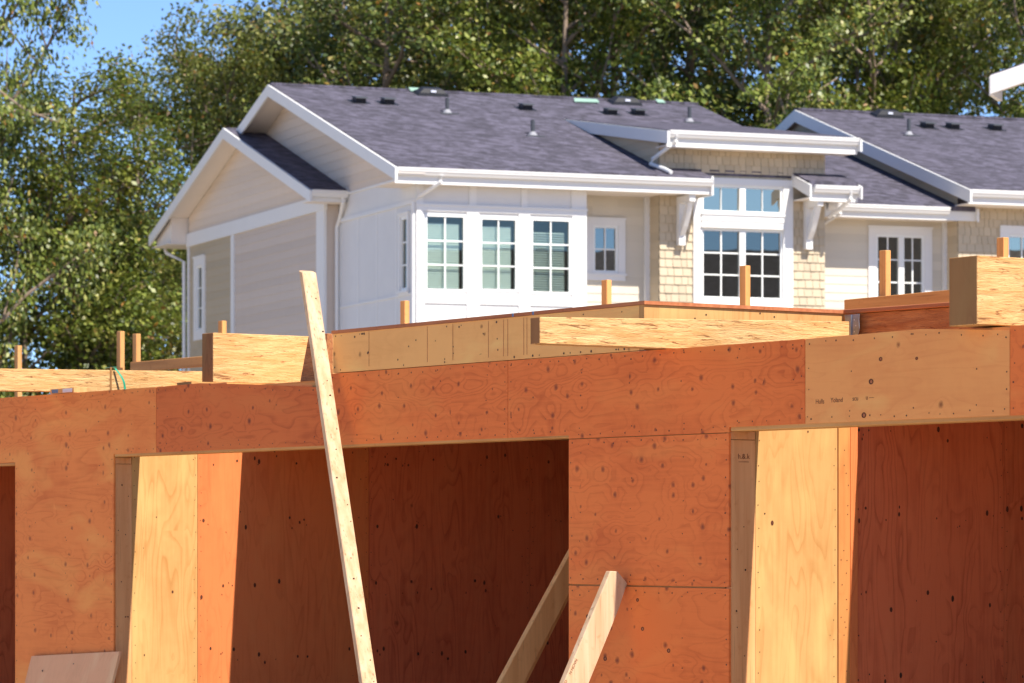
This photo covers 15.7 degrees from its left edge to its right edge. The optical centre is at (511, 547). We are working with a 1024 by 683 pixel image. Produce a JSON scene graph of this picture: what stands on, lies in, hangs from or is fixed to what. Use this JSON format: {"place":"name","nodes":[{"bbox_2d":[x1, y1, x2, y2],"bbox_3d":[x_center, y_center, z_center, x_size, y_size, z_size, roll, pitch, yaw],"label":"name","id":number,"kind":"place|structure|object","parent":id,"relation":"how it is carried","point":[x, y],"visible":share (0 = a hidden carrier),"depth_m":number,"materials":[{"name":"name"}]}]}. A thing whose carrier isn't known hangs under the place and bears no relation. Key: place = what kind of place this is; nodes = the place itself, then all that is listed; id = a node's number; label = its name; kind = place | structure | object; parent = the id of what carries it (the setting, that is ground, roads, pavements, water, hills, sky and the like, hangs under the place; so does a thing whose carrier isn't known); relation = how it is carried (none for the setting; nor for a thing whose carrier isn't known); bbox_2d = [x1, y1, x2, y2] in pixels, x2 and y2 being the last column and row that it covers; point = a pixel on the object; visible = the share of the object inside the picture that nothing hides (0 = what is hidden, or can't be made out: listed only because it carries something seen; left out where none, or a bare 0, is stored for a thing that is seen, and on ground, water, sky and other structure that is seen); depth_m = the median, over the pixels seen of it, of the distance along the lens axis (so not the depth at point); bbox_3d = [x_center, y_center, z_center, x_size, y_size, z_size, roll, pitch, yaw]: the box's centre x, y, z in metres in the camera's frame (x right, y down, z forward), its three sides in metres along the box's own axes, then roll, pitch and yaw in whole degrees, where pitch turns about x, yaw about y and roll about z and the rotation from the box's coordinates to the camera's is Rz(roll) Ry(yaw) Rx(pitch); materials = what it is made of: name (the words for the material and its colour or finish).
{"place":"outdoors","nodes":[
{"label":"outdoors","id":0,"kind":"place"},
{"bbox_2d":[202,333,634,383],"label":"laminated beam","id":1,"kind":"structure","parent":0,"point":[247,358],"depth_m":22.50,"materials":[{"name":"beige wood"}]},
{"bbox_2d":[0,0,1023,392],"label":"sky","id":2,"kind":"structure","parent":0,"point":[118,22],"materials":[{"name":"blue"}]},
{"label":"ground","id":3,"kind":"structure","parent":0,"visible":0},
{"bbox_2d":[15,345,21,396],"bbox_3d":[-4.059,-1.296,30.464,0.040,0.735,0.060,0,0,-35],"label":"guard post","id":4,"kind":"object","parent":3,"relation":"on","point":[18,356],"visible":0.42,"depth_m":30.44,"materials":[{"name":"brown wood"}]},
{"bbox_2d":[0,0,124,397],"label":"broadleaf tree","id":5,"kind":"object","parent":3,"relation":"on","point":[10,124],"visible":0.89,"depth_m":76.70,"materials":[{"name":"green plant"}]},
{"bbox_2d":[25,651,121,682],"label":"plywood sheet","id":6,"kind":"object","parent":3,"relation":"on","point":[100,667],"visible":1,"depth_m":22.17,"materials":[{"name":"brown wood"}]},
{"bbox_2d":[0,141,186,396],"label":"broadleaf tree","id":7,"kind":"object","parent":3,"relation":"on","point":[130,182],"visible":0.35,"depth_m":79.18,"materials":[{"name":"green plant"}]},
{"bbox_2d":[0,44,194,395],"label":"broadleaf tree","id":8,"kind":"object","parent":3,"relation":"on","point":[84,139],"visible":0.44,"depth_m":79.10,"materials":[{"name":"green plant"}]},
{"bbox_2d":[0,163,195,393],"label":"broadleaf tree","id":9,"kind":"object","parent":3,"relation":"on","point":[175,264],"visible":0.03,"depth_m":84.64,"materials":[{"name":"green plant"}]},
{"bbox_2d":[8,54,224,370],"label":"broadleaf tree","id":10,"kind":"object","parent":3,"relation":"on","point":[154,108],"visible":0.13,"depth_m":91.44,"materials":[{"name":"green plant"}]},
{"bbox_2d":[102,0,327,369],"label":"broadleaf tree","id":11,"kind":"object","parent":3,"relation":"on","point":[254,65],"visible":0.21,"depth_m":92.14,"materials":[{"name":"green plant"}]},
{"bbox_2d":[137,23,380,188],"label":"broadleaf tree","id":12,"kind":"object","parent":3,"relation":"on","point":[164,78],"visible":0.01,"depth_m":104.61,"materials":[{"name":"green plant"}]},
{"bbox_2d":[176,0,480,90],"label":"broadleaf tree","id":13,"kind":"object","parent":3,"relation":"on","point":[228,26],"visible":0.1,"depth_m":94.28,"materials":[{"name":"green plant"}]},
{"bbox_2d":[299,270,376,682],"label":"board","id":14,"kind":"object","parent":3,"relation":"on","point":[341,505],"depth_m":19.57,"materials":[{"name":"beige wood"}]},
{"bbox_2d":[228,0,465,82],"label":"broadleaf tree","id":15,"kind":"object","parent":3,"relation":"on","point":[350,4],"visible":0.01,"depth_m":107.87,"materials":[{"name":"green plant"}]},
{"bbox_2d":[220,0,494,127],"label":"broadleaf tree","id":16,"kind":"object","parent":3,"relation":"on","point":[388,12],"visible":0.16,"depth_m":89.29,"materials":[{"name":"green plant"}]},
{"bbox_2d":[247,0,627,96],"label":"broadleaf tree","id":17,"kind":"object","parent":3,"relation":"on","point":[527,26],"visible":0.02,"depth_m":95.93,"materials":[{"name":"green plant"}]},
{"bbox_2d":[0,301,1023,682],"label":"unfinished building","id":18,"kind":"structure","parent":3,"relation":"on","point":[838,509],"depth_m":18.57,"materials":[{"name":"orange wood"}]},
{"bbox_2d":[50,388,86,393],"bbox_3d":[-2.690,-0.952,22.477,0.092,0.030,0.300,0,0,-35],"label":"wood offcut","id":19,"kind":"object","parent":18,"relation":"on","point":[64,390],"visible":0.94,"depth_m":22.39,"materials":[{"name":"wood"}]},
{"bbox_2d":[0,369,201,391],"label":"laminated beam","id":20,"kind":"structure","parent":18,"relation":"on","point":[29,380],"depth_m":22.81,"materials":[{"name":"beige wood"}]},
{"bbox_2d":[105,367,125,389],"bbox_3d":[-2.471,-1.044,22.933,0.162,0.149,0.071,0,0,38],"label":"packing strap","id":21,"kind":"object","parent":20,"relation":"hanging from","point":[124,384],"visible":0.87,"depth_m":22.90,"materials":[{"name":"teal plastic"}]},
{"bbox_2d":[117,331,124,369],"bbox_3d":[-3.067,-1.313,29.047,0.040,0.770,0.060,0,0,-35],"label":"guard post","id":22,"kind":"object","parent":18,"relation":"on","point":[120,350],"visible":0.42,"depth_m":29.02,"materials":[{"name":"brown wood"}]},
{"bbox_2d":[218,321,225,332],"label":"guard post","id":23,"kind":"object","parent":18,"relation":"on","point":[221,326],"visible":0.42,"depth_m":27.74,"materials":[{"name":"orange wood"}]},
{"bbox_2d":[130,356,201,370],"bbox_3d":[-1.791,-1.404,27.151,0.040,0.078,4.050,0,0,-35],"label":"guard rail","id":24,"kind":"object","parent":23,"relation":"attached to","point":[175,363],"visible":0.24,"depth_m":28.32,"materials":[{"name":"brown wood"}]},
{"bbox_2d":[133,334,140,361],"bbox_3d":[-2.921,-1.297,28.837,0.040,0.738,0.060,0,0,-35],"label":"guard post","id":25,"kind":"object","parent":24,"relation":"attached to","point":[136,347],"visible":0.42,"depth_m":28.81,"materials":[{"name":"brown wood"}]},
{"bbox_2d":[300,333,332,381],"bbox_3d":[-1.089,-1.061,20.634,0.040,0.262,0.284,0,0,-35],"label":"beam offcut","id":26,"kind":"object","parent":18,"relation":"attached to","point":[307,374],"visible":0.34,"depth_m":20.65,"materials":[{"name":"brown wood"}]},
{"bbox_2d":[400,301,408,323],"bbox_3d":[-0.744,-1.321,25.724,0.040,0.787,0.060,0,0,-35],"label":"guard post","id":27,"kind":"object","parent":18,"relation":"on","point":[404,312],"visible":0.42,"depth_m":25.70,"materials":[{"name":"orange wood"}]},
{"bbox_2d":[602,280,611,353],"bbox_3d":[0.607,-1.324,23.793,0.040,0.792,0.060,0,0,-35],"label":"guard post","id":28,"kind":"object","parent":18,"relation":"on","point":[606,291],"visible":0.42,"depth_m":23.77,"materials":[{"name":"orange wood"}]},
{"bbox_2d":[531,317,848,348],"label":"laminated beam","id":29,"kind":"structure","parent":18,"relation":"on","point":[640,333],"depth_m":17.50,"materials":[{"name":"beige wood"}]},
{"bbox_2d":[740,265,749,305],"bbox_3d":[1.422,-1.325,22.627,0.040,0.795,0.060,0,0,-35],"label":"guard post","id":30,"kind":"object","parent":18,"relation":"on","point":[744,284],"visible":0.42,"depth_m":22.60,"materials":[{"name":"orange wood"}]},
{"bbox_2d":[879,250,890,295],"bbox_3d":[2.170,-1.329,21.558,0.040,0.802,0.060,0,0,-35],"label":"guard post","id":31,"kind":"object","parent":18,"relation":"on","point":[884,272],"visible":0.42,"depth_m":21.54,"materials":[{"name":"orange wood"}]},
{"bbox_2d":[844,290,948,309],"bbox_3d":[2.882,-1.428,20.468,0.040,0.100,3.200,0,0,-35],"label":"guard rail","id":32,"kind":"object","parent":31,"relation":"attached to","point":[912,298],"visible":0.57,"depth_m":21.36,"materials":[{"name":"brown wood"}]},
{"bbox_2d":[843,302,978,334],"bbox_3d":[2.277,-1.053,17.488,0.130,0.250,2.150,0,0,-35],"label":"floor joist","id":33,"kind":"object","parent":18,"relation":"on","point":[896,318],"visible":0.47,"depth_m":18.01,"materials":[{"name":"wood"}]},
{"bbox_2d":[949,255,1023,327],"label":"laminated beam","id":34,"kind":"structure","parent":18,"relation":"on","point":[986,291],"depth_m":15.64,"materials":[{"name":"beige wood"}]},
{"bbox_2d":[997,237,1008,256],"bbox_3d":[2.745,-1.332,20.735,0.040,0.808,0.060,0,0,-35],"label":"guard post","id":35,"kind":"object","parent":18,"relation":"on","point":[1002,246],"visible":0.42,"depth_m":20.71,"materials":[{"name":"orange wood"}]},
{"bbox_2d":[396,4,645,96],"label":"broadleaf tree","id":36,"kind":"object","parent":3,"relation":"on","point":[560,48],"depth_m":107.87,"materials":[{"name":"green plant"}]},
{"bbox_2d":[496,549,571,682],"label":"kicker brace","id":37,"kind":"object","parent":3,"relation":"on","point":[528,650],"depth_m":19.19,"materials":[{"name":"brown wood"}]},
{"bbox_2d":[149,82,978,370],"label":"townhouse","id":38,"kind":"structure","parent":3,"relation":"on","point":[371,206],"depth_m":64.72,"materials":[{"name":"wood"}]},
{"bbox_2d":[192,254,205,340],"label":"window","id":39,"kind":"structure","parent":38,"relation":"in","point":[199,262],"depth_m":73.32,"materials":[{"name":"plastic"}]},
{"bbox_2d":[396,211,409,295],"bbox_3d":[-1.810,-4.970,62.560,0.110,1.399,0.550,0,0,-21],"label":"window","id":40,"kind":"structure","parent":38,"relation":"in","point":[403,217],"depth_m":62.66,"materials":[{"name":"plastic"}]},
{"bbox_2d":[424,213,567,291],"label":"window","id":41,"kind":"structure","parent":38,"relation":"in","point":[444,234],"depth_m":62.32,"materials":[{"name":"plastic"}]},
{"bbox_2d":[479,216,517,291],"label":"window","id":42,"kind":"structure","parent":38,"relation":"in","point":[494,242],"depth_m":62.58,"materials":[{"name":"plastic"}]},
{"bbox_2d":[530,218,571,294],"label":"window","id":43,"kind":"structure","parent":38,"relation":"in","point":[532,244],"depth_m":62.92,"materials":[{"name":"plastic"}]},
{"bbox_2d":[574,98,598,102],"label":"wrapper scrap","id":44,"kind":"object","parent":38,"relation":"on","point":[586,100],"visible":1,"depth_m":69.83,"materials":[{"name":"plastic"}]},
{"bbox_2d":[587,217,626,280],"bbox_3d":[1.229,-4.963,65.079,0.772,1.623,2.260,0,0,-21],"label":"window","id":45,"kind":"structure","parent":38,"relation":"in","point":[605,236],"depth_m":64.08,"materials":[{"name":"plastic"}]},
{"bbox_2d":[655,99,665,102],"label":"wrapper scrap","id":46,"kind":"object","parent":38,"relation":"on","point":[660,101],"visible":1,"depth_m":70.69,"materials":[{"name":"plastic"}]},
{"bbox_2d":[702,185,782,214],"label":"window","id":47,"kind":"structure","parent":38,"relation":"in","point":[726,198],"depth_m":64.46,"materials":[{"name":"glass"}]},
{"bbox_2d":[702,228,782,300],"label":"window","id":48,"kind":"structure","parent":38,"relation":"in","point":[724,251],"depth_m":64.44,"materials":[{"name":"plastic"}]},
{"bbox_2d":[868,225,932,296],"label":"window","id":49,"kind":"structure","parent":38,"relation":"in","point":[910,247],"depth_m":66.44,"materials":[{"name":"plastic"}]},
{"bbox_2d":[402,0,738,100],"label":"broadleaf tree","id":50,"kind":"object","parent":3,"relation":"on","point":[540,80],"visible":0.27,"depth_m":87.71,"materials":[{"name":"green plant"}]},
{"bbox_2d":[560,571,626,682],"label":"kicker brace","id":51,"kind":"object","parent":3,"relation":"on","point":[589,644],"visible":1,"depth_m":17.62,"materials":[{"name":"beige wood"}]},
{"bbox_2d":[435,0,752,114],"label":"broadleaf tree","id":52,"kind":"object","parent":3,"relation":"on","point":[559,42],"visible":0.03,"depth_m":93.61,"materials":[{"name":"green plant"}]},
{"bbox_2d":[501,0,819,126],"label":"broadleaf tree","id":53,"kind":"object","parent":3,"relation":"on","point":[717,66],"visible":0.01,"depth_m":106.70,"materials":[{"name":"green plant"}]},
{"bbox_2d":[551,0,846,126],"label":"broadleaf tree","id":54,"kind":"object","parent":3,"relation":"on","point":[676,48],"visible":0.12,"depth_m":89.57,"materials":[{"name":"green plant"}]},
{"bbox_2d":[604,0,935,128],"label":"broadleaf tree","id":55,"kind":"object","parent":3,"relation":"on","point":[774,17],"visible":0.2,"depth_m":85.20,"materials":[{"name":"green plant"}]},
{"bbox_2d":[725,0,943,125],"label":"broadleaf tree","id":56,"kind":"object","parent":3,"relation":"on","point":[800,16],"visible":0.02,"depth_m":107.48,"materials":[{"name":"green plant"}]},
{"bbox_2d":[704,0,1023,126],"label":"broadleaf tree","id":57,"kind":"object","parent":3,"relation":"on","point":[907,96],"visible":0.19,"depth_m":90.20,"materials":[{"name":"green plant"}]},
{"bbox_2d":[771,0,1023,117],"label":"broadleaf tree","id":58,"kind":"object","parent":3,"relation":"on","point":[943,26],"visible":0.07,"depth_m":92.54,"materials":[{"name":"green plant"}]},
{"bbox_2d":[775,108,1023,289],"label":"townhouse","id":59,"kind":"structure","parent":3,"relation":"on","point":[969,161],"depth_m":68.89,"materials":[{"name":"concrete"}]},
{"bbox_2d":[957,225,1023,257],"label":"window","id":60,"kind":"structure","parent":59,"relation":"in","point":[1015,234],"depth_m":66.71,"materials":[{"name":"plastic"}]},
{"bbox_2d":[784,0,1023,113],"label":"broadleaf tree","id":61,"kind":"object","parent":3,"relation":"on","point":[999,65],"depth_m":107.67,"materials":[{"name":"green plant"}]},
{"bbox_2d":[940,0,1023,117],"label":"broadleaf tree","id":62,"kind":"object","parent":3,"relation":"on","point":[1015,5],"visible":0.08,"depth_m":88.61,"materials":[{"name":"green plant"}]},
{"bbox_2d":[989,63,1023,101],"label":"townhouse","id":63,"kind":"structure","parent":3,"relation":"on","point":[1005,79],"depth_m":39.96,"materials":[{"name":"concrete"}]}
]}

